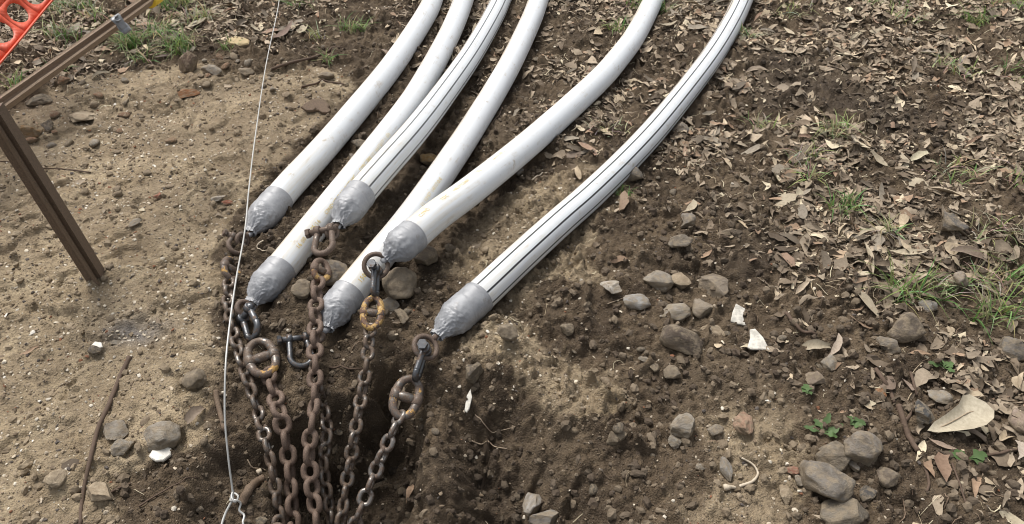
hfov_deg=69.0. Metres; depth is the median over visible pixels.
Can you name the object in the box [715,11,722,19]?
fallen leaf
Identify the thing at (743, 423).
stone
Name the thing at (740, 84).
fallen leaf
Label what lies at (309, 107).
stone
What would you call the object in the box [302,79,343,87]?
stick
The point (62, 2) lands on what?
grass tuft
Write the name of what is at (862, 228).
fallen leaf
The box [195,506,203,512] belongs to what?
pebble
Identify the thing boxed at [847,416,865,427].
weed
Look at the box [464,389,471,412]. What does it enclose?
plaster flake
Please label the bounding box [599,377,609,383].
pebble
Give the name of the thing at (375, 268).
shackle
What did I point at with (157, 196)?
stone
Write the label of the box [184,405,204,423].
fallen leaf
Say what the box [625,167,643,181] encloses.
stone
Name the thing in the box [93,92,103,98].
rubble stone
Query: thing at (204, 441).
pebble
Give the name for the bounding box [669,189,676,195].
pebble
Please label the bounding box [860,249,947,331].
grass tuft
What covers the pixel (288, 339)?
shackle
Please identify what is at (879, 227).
fallen leaf
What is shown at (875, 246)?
fallen leaf
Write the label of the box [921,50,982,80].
grass tuft
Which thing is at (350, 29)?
grass tuft
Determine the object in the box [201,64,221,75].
stone
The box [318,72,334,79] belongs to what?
stone
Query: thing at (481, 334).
pebble
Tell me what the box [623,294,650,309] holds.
stone
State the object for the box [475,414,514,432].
root
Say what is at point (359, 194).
striped pipe
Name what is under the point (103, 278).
pebble
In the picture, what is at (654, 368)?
stone
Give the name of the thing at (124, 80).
rubble stone
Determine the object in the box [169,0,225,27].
grass tuft
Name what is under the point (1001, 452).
twig
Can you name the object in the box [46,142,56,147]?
rubble stone
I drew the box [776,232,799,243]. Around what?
fallen leaf
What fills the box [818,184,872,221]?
grass tuft
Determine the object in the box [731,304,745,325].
china shard
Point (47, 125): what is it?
stone
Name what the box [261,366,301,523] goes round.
chain
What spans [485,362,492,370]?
pebble
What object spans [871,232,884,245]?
fallen leaf
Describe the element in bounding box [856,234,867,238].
fallen leaf
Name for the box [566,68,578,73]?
fallen leaf
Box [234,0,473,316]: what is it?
white pipe
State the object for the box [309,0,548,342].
white pipe
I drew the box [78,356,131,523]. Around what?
stick
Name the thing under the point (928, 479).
twig
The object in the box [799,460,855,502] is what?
stone
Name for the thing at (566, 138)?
fallen leaf
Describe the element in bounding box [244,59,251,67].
rubble stone
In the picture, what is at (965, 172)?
grass tuft
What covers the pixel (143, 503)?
root
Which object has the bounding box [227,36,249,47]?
stone
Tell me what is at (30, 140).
rubble stone
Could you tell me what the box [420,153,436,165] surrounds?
stone
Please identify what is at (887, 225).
grass tuft
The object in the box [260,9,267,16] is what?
fallen leaf
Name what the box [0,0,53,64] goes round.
barrier mesh
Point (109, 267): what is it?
pebble
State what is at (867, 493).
stone
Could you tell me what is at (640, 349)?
pebble
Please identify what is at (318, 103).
stone
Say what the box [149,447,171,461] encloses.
shell piece
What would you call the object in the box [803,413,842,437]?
weed
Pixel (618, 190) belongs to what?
grass tuft
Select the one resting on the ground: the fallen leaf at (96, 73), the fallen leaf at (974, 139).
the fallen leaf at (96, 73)
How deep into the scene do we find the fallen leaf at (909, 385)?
1.94 m
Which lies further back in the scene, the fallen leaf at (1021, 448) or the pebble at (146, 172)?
the pebble at (146, 172)
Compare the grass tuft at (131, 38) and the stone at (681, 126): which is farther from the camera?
the grass tuft at (131, 38)
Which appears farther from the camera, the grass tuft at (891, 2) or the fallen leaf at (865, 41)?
the grass tuft at (891, 2)
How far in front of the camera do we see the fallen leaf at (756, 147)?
2.77 m
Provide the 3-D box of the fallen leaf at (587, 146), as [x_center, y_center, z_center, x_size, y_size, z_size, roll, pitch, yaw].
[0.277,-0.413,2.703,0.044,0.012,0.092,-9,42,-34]
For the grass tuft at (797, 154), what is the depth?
2.69 m
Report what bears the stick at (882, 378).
on the ground
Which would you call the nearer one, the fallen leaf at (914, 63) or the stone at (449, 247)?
the stone at (449, 247)
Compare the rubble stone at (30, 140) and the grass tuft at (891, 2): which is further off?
the grass tuft at (891, 2)
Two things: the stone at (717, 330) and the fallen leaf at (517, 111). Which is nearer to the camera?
the stone at (717, 330)
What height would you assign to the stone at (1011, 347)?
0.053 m
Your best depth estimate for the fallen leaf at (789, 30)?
3.50 m
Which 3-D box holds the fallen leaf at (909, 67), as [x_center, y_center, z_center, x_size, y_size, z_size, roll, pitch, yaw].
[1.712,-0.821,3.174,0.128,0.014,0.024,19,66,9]
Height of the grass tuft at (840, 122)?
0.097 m
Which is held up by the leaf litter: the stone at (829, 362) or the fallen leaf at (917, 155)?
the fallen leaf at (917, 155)
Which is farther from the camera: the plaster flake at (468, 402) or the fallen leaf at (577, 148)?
the fallen leaf at (577, 148)
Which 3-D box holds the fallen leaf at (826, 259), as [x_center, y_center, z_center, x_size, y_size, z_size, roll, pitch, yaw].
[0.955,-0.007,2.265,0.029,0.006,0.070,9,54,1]
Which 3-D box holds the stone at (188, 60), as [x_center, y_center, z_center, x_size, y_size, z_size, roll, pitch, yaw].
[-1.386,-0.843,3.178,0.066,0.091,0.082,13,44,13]
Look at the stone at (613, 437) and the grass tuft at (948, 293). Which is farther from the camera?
the grass tuft at (948, 293)
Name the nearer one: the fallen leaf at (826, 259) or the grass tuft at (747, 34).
the fallen leaf at (826, 259)
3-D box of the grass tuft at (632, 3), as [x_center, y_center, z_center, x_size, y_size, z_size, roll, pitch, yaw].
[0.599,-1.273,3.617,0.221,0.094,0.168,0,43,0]
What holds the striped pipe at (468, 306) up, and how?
on the ground
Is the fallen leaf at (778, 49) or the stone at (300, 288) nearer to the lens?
the stone at (300, 288)
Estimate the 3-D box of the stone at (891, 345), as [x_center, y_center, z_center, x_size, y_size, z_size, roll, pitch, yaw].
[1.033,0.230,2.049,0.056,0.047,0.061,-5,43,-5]
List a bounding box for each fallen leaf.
[27,0,40,3]
[30,59,47,65]
[68,74,74,82]
[91,71,109,78]
[126,47,145,53]
[150,6,159,15]
[162,13,177,22]
[184,17,205,27]
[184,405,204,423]
[236,19,248,29]
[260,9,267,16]
[261,28,277,32]
[272,19,292,37]
[296,24,307,32]
[512,108,522,116]
[561,136,578,140]
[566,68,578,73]
[566,151,582,157]
[567,145,581,151]
[578,142,597,154]
[619,191,628,210]
[643,73,657,81]
[683,199,696,211]
[688,24,707,28]
[692,135,703,143]
[702,110,715,114]
[709,137,721,146]
[710,125,719,135]
[711,0,730,4]
[714,2,730,5]
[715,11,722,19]
[731,81,745,89]
[741,144,759,154]
[746,65,768,71]
[751,41,768,51]
[769,48,785,53]
[771,164,783,174]
[775,193,798,207]
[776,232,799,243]
[778,253,795,266]
[784,27,793,36]
[797,144,808,159]
[797,204,807,218]
[798,133,814,139]
[802,339,830,349]
[807,127,826,137]
[821,250,830,268]
[826,40,840,47]
[828,333,842,355]
[833,250,845,258]
[835,46,851,54]
[846,230,859,240]
[847,151,859,156]
[849,271,868,274]
[850,32,860,39]
[854,138,869,147]
[854,287,878,315]
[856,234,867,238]
[857,229,876,235]
[858,226,878,231]
[861,179,877,191]
[862,38,867,46]
[865,242,873,272]
[867,118,876,123]
[869,28,882,33]
[871,149,889,166]
[871,225,885,233]
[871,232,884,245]
[873,241,881,250]
[879,182,889,205]
[880,376,895,389]
[881,225,899,236]
[890,248,929,254]
[898,65,927,74]
[899,151,909,165]
[902,177,928,186]
[903,379,914,389]
[910,151,928,160]
[911,55,916,72]
[912,72,918,79]
[917,48,933,53]
[927,186,961,195]
[927,394,993,431]
[929,438,956,448]
[934,452,951,481]
[948,208,971,219]
[950,245,987,261]
[953,134,965,141]
[958,61,971,74]
[964,136,982,147]
[965,429,986,443]
[978,133,1007,140]
[994,67,1000,75]
[1015,440,1023,458]
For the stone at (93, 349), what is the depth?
2.03 m
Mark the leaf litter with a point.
(922, 376)
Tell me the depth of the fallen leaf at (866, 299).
2.12 m
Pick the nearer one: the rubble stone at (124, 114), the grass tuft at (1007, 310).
the grass tuft at (1007, 310)
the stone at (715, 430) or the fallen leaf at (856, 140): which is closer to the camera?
the stone at (715, 430)
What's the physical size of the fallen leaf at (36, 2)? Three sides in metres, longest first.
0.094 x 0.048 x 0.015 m
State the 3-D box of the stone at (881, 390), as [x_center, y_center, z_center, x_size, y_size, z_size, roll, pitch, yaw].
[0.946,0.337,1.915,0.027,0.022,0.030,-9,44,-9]
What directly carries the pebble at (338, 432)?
on the ground
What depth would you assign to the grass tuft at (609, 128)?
2.81 m
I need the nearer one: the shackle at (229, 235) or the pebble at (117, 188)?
the shackle at (229, 235)
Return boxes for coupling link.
[220,256,240,281]
[243,337,279,377]
[310,258,331,282]
[359,295,384,330]
[388,375,423,420]
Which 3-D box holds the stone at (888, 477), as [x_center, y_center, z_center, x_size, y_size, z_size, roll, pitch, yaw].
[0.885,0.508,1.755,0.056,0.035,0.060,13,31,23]
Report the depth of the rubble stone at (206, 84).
3.08 m
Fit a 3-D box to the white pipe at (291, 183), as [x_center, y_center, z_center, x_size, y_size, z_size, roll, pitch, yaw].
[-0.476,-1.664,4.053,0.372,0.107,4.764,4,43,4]
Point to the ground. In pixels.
(292, 308)
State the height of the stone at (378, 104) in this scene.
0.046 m
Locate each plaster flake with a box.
[92,341,102,347]
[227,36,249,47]
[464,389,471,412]
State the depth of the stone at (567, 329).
2.08 m
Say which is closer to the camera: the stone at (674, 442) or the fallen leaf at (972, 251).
the stone at (674, 442)
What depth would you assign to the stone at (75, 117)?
2.90 m
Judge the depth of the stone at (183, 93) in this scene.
3.06 m
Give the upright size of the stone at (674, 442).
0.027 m
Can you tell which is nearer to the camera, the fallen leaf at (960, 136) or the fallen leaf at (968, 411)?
the fallen leaf at (968, 411)
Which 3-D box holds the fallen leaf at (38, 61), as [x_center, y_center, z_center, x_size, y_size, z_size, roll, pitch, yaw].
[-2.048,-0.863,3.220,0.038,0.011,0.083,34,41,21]
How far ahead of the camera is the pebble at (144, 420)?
1.86 m
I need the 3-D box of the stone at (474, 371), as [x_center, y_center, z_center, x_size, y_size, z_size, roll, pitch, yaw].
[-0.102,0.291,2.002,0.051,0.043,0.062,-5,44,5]
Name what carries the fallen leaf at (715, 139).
on the leaf litter
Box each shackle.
[222,229,247,254]
[234,302,260,341]
[276,332,313,368]
[304,223,336,256]
[366,259,382,296]
[412,339,431,381]
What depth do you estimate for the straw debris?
2.79 m
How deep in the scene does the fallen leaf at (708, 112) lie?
2.92 m
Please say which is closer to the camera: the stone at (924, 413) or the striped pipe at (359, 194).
the stone at (924, 413)
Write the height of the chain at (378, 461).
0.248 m
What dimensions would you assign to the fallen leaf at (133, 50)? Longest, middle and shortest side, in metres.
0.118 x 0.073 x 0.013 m
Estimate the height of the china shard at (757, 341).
0.014 m
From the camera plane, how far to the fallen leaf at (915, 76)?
3.15 m
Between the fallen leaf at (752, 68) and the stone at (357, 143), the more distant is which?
the fallen leaf at (752, 68)
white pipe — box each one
[234,0,442,245]
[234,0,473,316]
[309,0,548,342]
[362,0,663,278]
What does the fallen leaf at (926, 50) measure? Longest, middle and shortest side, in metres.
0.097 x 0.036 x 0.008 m
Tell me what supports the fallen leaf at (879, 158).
on the ground
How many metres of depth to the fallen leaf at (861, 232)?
2.40 m
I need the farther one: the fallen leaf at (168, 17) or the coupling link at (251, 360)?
the fallen leaf at (168, 17)
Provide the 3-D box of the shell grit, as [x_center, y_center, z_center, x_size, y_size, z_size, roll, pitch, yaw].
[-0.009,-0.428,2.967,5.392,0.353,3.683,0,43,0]
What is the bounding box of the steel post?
[0,102,105,285]
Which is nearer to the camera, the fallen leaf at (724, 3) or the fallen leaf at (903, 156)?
the fallen leaf at (903, 156)
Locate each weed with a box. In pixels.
[801,384,812,394]
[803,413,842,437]
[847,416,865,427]
[928,360,954,371]
[949,449,986,463]
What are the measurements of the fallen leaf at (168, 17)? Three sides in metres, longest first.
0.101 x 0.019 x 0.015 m
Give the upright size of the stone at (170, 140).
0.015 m
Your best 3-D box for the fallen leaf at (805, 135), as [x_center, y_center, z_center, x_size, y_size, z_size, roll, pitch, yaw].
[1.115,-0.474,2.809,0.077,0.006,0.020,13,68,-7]
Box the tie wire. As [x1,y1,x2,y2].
[221,0,279,523]
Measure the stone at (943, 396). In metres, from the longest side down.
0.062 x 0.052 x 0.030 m
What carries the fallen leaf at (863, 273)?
on the leaf litter
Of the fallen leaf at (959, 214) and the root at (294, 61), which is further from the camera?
the root at (294, 61)
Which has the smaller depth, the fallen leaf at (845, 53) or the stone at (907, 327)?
the stone at (907, 327)
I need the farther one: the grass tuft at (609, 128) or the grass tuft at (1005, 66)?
the grass tuft at (1005, 66)
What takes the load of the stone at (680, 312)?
on the ground
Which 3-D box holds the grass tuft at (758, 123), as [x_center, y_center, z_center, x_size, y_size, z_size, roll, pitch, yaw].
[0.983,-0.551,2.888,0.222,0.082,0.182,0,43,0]
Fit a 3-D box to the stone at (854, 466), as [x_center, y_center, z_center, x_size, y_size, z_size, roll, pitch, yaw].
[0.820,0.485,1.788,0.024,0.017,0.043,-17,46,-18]
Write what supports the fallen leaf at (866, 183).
on the leaf litter
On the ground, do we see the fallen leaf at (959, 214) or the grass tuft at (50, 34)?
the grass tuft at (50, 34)
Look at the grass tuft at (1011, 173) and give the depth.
2.58 m
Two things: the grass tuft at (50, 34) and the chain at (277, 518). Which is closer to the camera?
the chain at (277, 518)
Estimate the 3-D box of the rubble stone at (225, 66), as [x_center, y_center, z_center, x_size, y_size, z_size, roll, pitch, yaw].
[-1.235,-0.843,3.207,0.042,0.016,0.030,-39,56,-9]
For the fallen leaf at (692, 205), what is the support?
on the leaf litter
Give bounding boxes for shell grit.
[0,6,1014,523]
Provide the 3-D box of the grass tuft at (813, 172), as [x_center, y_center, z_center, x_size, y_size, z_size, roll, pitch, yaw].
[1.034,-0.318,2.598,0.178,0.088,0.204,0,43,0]
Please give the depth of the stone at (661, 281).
2.21 m
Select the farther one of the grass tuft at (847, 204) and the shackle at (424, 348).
the grass tuft at (847, 204)
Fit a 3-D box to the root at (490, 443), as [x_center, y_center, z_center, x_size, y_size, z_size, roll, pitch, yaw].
[-0.059,0.480,1.966,0.105,0.044,0.016,17,46,18]
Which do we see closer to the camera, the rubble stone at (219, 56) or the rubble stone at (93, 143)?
the rubble stone at (93, 143)
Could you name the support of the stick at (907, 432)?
on the ground
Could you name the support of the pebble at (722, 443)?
on the ground
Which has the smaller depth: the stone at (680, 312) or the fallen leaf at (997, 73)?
the stone at (680, 312)
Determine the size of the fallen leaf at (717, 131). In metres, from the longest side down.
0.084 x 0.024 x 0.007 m
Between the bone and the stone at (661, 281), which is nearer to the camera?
the bone
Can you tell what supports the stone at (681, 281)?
on the ground
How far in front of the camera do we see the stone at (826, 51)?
3.30 m
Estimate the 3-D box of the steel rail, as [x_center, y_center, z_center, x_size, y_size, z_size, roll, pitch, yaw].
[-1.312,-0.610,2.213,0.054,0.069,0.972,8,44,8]
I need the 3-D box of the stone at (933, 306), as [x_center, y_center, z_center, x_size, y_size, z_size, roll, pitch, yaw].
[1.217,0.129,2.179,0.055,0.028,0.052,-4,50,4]
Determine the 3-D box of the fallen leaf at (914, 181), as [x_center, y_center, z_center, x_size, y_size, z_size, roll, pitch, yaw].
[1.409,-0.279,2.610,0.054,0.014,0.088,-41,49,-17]
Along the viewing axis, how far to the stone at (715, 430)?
1.85 m
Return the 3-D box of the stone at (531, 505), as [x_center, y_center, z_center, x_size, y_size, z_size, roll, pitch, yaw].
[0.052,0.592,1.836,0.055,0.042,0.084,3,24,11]
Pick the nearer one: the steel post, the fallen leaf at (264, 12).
the steel post
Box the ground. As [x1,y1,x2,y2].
[0,0,1023,523]
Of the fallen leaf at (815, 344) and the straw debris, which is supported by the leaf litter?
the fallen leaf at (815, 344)
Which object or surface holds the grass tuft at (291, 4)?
on the ground
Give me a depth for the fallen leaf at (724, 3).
3.69 m
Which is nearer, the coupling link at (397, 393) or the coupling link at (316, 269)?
the coupling link at (397, 393)
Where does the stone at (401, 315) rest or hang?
on the ground
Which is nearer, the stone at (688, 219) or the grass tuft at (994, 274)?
the grass tuft at (994, 274)
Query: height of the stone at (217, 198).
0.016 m
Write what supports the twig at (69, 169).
on the ground
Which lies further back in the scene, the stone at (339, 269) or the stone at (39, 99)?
the stone at (39, 99)
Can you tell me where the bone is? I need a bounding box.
[723,457,758,490]
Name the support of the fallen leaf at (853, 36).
on the leaf litter
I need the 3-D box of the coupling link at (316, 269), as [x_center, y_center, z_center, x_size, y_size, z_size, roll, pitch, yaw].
[-0.561,0.025,2.187,0.057,0.056,0.088,0,43,0]
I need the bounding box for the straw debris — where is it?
[0,0,1023,523]
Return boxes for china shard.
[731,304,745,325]
[747,329,768,349]
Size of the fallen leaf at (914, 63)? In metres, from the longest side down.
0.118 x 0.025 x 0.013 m
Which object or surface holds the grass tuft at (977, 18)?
on the ground
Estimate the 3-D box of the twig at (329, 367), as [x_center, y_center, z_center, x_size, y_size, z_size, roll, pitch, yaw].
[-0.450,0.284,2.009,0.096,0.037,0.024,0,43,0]
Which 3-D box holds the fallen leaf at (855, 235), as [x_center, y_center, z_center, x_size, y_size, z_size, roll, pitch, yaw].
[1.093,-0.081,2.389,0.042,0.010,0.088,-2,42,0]
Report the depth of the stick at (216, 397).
1.94 m
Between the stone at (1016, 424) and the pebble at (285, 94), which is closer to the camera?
the stone at (1016, 424)
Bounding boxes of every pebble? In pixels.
[100,275,106,280]
[104,264,113,269]
[106,315,114,322]
[113,185,120,191]
[114,190,122,196]
[140,415,149,425]
[142,170,151,175]
[165,184,173,187]
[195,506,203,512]
[200,436,207,445]
[256,516,267,523]
[282,92,289,97]
[333,429,342,434]
[404,308,411,314]
[431,428,439,435]
[478,331,484,337]
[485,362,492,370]
[589,483,597,494]
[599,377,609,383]
[612,422,623,433]
[636,347,645,351]
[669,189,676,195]
[716,439,727,449]
[778,335,786,340]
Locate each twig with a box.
[43,168,90,172]
[160,0,208,9]
[328,365,362,369]
[909,371,917,395]
[924,467,930,491]
[951,462,965,501]
[987,448,1017,456]
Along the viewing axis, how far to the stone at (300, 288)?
2.16 m
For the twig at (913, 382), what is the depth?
1.94 m
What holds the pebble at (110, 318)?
on the ground
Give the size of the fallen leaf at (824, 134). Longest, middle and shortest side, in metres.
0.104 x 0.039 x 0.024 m
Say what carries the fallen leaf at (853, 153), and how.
on the leaf litter
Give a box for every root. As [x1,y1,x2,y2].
[138,477,198,506]
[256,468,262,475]
[271,46,342,70]
[472,440,506,448]
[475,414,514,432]
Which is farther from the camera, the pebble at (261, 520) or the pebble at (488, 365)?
the pebble at (488, 365)
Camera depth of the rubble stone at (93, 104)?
2.99 m
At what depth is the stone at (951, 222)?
2.36 m
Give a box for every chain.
[221,277,285,523]
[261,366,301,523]
[300,276,325,523]
[308,360,334,523]
[334,322,376,523]
[347,409,405,523]
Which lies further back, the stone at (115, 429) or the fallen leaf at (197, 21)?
the fallen leaf at (197, 21)
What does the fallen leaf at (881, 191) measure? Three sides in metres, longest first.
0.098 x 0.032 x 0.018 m
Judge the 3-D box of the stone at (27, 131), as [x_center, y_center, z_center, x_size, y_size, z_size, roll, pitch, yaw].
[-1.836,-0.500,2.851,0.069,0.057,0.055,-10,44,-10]
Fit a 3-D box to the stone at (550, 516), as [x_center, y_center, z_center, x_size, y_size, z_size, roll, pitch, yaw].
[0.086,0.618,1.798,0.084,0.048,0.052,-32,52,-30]
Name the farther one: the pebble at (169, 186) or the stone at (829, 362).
the pebble at (169, 186)
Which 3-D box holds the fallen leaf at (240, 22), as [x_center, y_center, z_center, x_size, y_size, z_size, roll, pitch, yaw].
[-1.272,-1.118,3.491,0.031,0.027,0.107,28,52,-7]
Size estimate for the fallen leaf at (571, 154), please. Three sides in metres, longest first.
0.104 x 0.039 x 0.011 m
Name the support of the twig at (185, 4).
on the ground
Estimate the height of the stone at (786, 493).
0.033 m
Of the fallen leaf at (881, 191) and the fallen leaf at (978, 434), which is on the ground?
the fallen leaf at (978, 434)
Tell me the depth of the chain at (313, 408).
1.91 m
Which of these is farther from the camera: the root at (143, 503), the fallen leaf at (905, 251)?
the fallen leaf at (905, 251)
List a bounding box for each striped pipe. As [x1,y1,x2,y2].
[324,0,511,239]
[412,0,752,360]
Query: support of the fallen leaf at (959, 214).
on the leaf litter
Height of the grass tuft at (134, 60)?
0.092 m
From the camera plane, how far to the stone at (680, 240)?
2.31 m
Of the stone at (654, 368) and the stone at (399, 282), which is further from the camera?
the stone at (399, 282)
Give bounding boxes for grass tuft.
[0,66,35,89]
[32,12,90,46]
[33,0,96,16]
[72,0,110,23]
[92,20,169,59]
[116,4,187,48]
[122,39,165,64]
[145,19,203,62]
[158,0,193,13]
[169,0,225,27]
[215,33,242,51]
[277,0,313,8]
[302,22,327,44]
[307,48,345,66]
[319,12,378,34]
[586,117,629,138]
[596,12,632,32]
[614,185,634,196]
[616,0,641,10]
[660,0,683,13]
[738,23,770,40]
[741,108,795,132]
[769,0,821,21]
[785,136,836,175]
[789,154,834,187]
[805,107,863,141]
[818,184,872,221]
[859,210,914,244]
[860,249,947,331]
[863,0,912,6]
[887,3,930,25]
[916,262,993,318]
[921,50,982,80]
[921,149,995,185]
[941,2,1003,30]
[961,206,1023,245]
[961,262,1023,341]
[965,252,1023,299]
[970,243,1023,302]
[987,56,1023,81]
[990,158,1023,189]
[991,0,1023,9]
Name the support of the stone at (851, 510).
on the ground
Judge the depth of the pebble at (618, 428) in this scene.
1.80 m
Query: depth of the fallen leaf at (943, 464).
1.77 m
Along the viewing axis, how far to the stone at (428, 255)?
2.28 m
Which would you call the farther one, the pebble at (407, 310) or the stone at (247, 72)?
the stone at (247, 72)
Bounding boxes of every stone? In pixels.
[20,125,42,137]
[25,137,37,143]
[26,94,52,105]
[40,120,53,132]
[43,469,66,488]
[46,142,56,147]
[49,110,60,118]
[58,76,69,84]
[64,138,73,146]
[68,111,97,122]
[87,345,101,353]
[87,481,115,501]
[89,100,99,107]
[89,139,99,147]
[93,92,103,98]
[103,419,128,439]
[109,340,120,344]
[110,439,133,455]
[118,112,129,117]
[121,77,128,83]
[129,218,141,227]
[142,421,180,452]
[153,192,160,199]
[165,137,176,143]
[178,51,197,72]
[178,89,199,98]
[181,368,206,388]
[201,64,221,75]
[202,81,210,87]
[211,195,224,200]
[215,53,223,59]
[221,62,229,69]
[221,200,231,204]
[229,52,238,60]
[238,68,253,76]
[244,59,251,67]
[291,279,310,298]
[301,104,315,111]
[304,99,329,111]
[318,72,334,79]
[318,107,330,113]
[318,259,347,285]
[351,139,364,147]
[373,99,381,110]
[376,297,399,311]
[382,267,416,299]
[394,308,408,324]
[414,245,437,265]
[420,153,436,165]
[444,243,455,251]
[465,362,483,383]
[497,323,517,340]
[515,168,523,175]
[522,492,541,517]
[528,509,558,523]
[560,323,573,335]
[600,280,621,293]
[606,431,626,444]
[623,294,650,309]
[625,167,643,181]
[638,356,647,361]
[643,270,673,291]
[650,364,659,372]
[659,303,690,322]
[659,324,703,354]
[663,365,680,378]
[668,234,692,247]
[668,434,681,449]
[670,413,695,438]
[671,272,690,289]
[672,122,688,132]
[681,213,695,227]
[692,298,716,318]
[695,463,704,470]
[698,273,727,297]
[701,325,725,336]
[707,424,723,435]
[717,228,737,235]
[719,456,732,481]
[733,411,753,434]
[779,484,793,504]
[786,466,798,475]
[795,475,802,485]
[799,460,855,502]
[805,371,824,384]
[815,441,850,471]
[820,354,837,371]
[820,497,868,523]
[822,47,830,56]
[843,430,882,466]
[848,460,859,471]
[859,485,876,501]
[875,466,900,487]
[876,336,900,353]
[876,388,886,396]
[887,312,926,343]
[915,399,934,424]
[918,300,937,312]
[927,389,953,403]
[941,211,968,230]
[953,271,968,285]
[998,336,1023,361]
[1008,407,1023,433]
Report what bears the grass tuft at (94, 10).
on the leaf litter
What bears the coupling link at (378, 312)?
hanging from the shackle at (375, 268)
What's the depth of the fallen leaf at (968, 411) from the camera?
1.86 m
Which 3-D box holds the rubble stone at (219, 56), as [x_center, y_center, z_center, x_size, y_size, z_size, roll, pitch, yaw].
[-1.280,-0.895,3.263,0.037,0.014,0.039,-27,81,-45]
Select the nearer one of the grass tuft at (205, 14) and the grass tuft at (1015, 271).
the grass tuft at (1015, 271)
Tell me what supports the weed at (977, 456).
on the ground
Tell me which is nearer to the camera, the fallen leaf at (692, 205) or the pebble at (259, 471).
the pebble at (259, 471)
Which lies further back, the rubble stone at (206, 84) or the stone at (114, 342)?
the rubble stone at (206, 84)
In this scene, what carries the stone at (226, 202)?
on the ground
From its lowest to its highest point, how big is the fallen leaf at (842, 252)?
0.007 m
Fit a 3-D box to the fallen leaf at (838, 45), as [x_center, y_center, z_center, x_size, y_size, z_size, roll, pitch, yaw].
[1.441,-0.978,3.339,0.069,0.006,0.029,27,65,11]
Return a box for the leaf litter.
[0,0,1023,523]
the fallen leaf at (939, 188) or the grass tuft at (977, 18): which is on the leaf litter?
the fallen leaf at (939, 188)
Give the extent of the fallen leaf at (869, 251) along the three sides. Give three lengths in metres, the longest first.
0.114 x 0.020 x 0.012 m
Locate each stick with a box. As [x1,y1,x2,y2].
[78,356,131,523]
[213,389,224,431]
[239,474,265,504]
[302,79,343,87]
[784,311,816,335]
[874,367,895,402]
[895,403,920,452]
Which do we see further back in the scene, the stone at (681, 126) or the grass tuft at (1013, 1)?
the grass tuft at (1013, 1)
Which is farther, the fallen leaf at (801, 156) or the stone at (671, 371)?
the fallen leaf at (801, 156)
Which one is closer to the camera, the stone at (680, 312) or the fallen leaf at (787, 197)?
the stone at (680, 312)
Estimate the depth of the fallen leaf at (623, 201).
2.48 m
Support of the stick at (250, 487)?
on the ground
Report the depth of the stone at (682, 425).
1.85 m
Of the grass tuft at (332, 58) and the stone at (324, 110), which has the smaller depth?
the stone at (324, 110)
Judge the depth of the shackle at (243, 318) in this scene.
2.09 m
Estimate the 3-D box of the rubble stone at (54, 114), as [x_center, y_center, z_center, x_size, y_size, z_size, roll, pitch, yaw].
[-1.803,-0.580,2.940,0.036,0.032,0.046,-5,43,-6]
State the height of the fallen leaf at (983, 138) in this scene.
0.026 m
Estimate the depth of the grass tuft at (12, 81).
3.06 m
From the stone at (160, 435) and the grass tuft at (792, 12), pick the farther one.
the grass tuft at (792, 12)
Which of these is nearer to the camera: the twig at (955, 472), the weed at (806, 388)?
the twig at (955, 472)
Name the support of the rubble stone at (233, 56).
on the ground
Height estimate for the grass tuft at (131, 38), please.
0.148 m
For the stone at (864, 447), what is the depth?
1.76 m
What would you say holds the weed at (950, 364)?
on the ground
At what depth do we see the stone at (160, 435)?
1.82 m
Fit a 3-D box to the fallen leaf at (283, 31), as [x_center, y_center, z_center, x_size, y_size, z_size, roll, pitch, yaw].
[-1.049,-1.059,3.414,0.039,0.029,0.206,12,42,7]
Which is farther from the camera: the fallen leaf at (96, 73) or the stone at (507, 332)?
the fallen leaf at (96, 73)
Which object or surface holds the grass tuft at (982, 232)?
on the ground
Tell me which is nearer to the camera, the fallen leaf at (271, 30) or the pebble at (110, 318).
the pebble at (110, 318)
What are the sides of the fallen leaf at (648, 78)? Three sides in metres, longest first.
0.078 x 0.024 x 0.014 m
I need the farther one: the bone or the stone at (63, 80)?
the stone at (63, 80)
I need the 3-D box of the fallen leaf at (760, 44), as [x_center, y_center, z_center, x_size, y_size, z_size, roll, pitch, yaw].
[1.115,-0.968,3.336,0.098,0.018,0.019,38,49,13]
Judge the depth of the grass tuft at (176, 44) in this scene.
3.29 m
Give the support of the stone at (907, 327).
on the ground
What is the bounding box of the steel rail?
[0,0,162,109]
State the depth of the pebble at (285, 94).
3.01 m
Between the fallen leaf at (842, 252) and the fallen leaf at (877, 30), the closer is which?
the fallen leaf at (842, 252)
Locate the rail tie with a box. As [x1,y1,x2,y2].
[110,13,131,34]
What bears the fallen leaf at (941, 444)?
on the ground
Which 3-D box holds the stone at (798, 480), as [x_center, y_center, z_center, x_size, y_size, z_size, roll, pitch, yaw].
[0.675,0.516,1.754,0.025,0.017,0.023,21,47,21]
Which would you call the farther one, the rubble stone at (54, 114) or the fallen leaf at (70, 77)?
the fallen leaf at (70, 77)
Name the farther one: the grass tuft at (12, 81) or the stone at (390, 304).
the grass tuft at (12, 81)
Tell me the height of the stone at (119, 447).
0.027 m
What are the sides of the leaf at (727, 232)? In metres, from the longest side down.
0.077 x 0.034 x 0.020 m
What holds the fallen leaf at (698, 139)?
on the leaf litter
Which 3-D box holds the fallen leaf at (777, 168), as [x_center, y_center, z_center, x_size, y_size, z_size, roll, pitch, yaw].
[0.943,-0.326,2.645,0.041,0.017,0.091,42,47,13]
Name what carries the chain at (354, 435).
hanging from the coupling link at (378, 312)

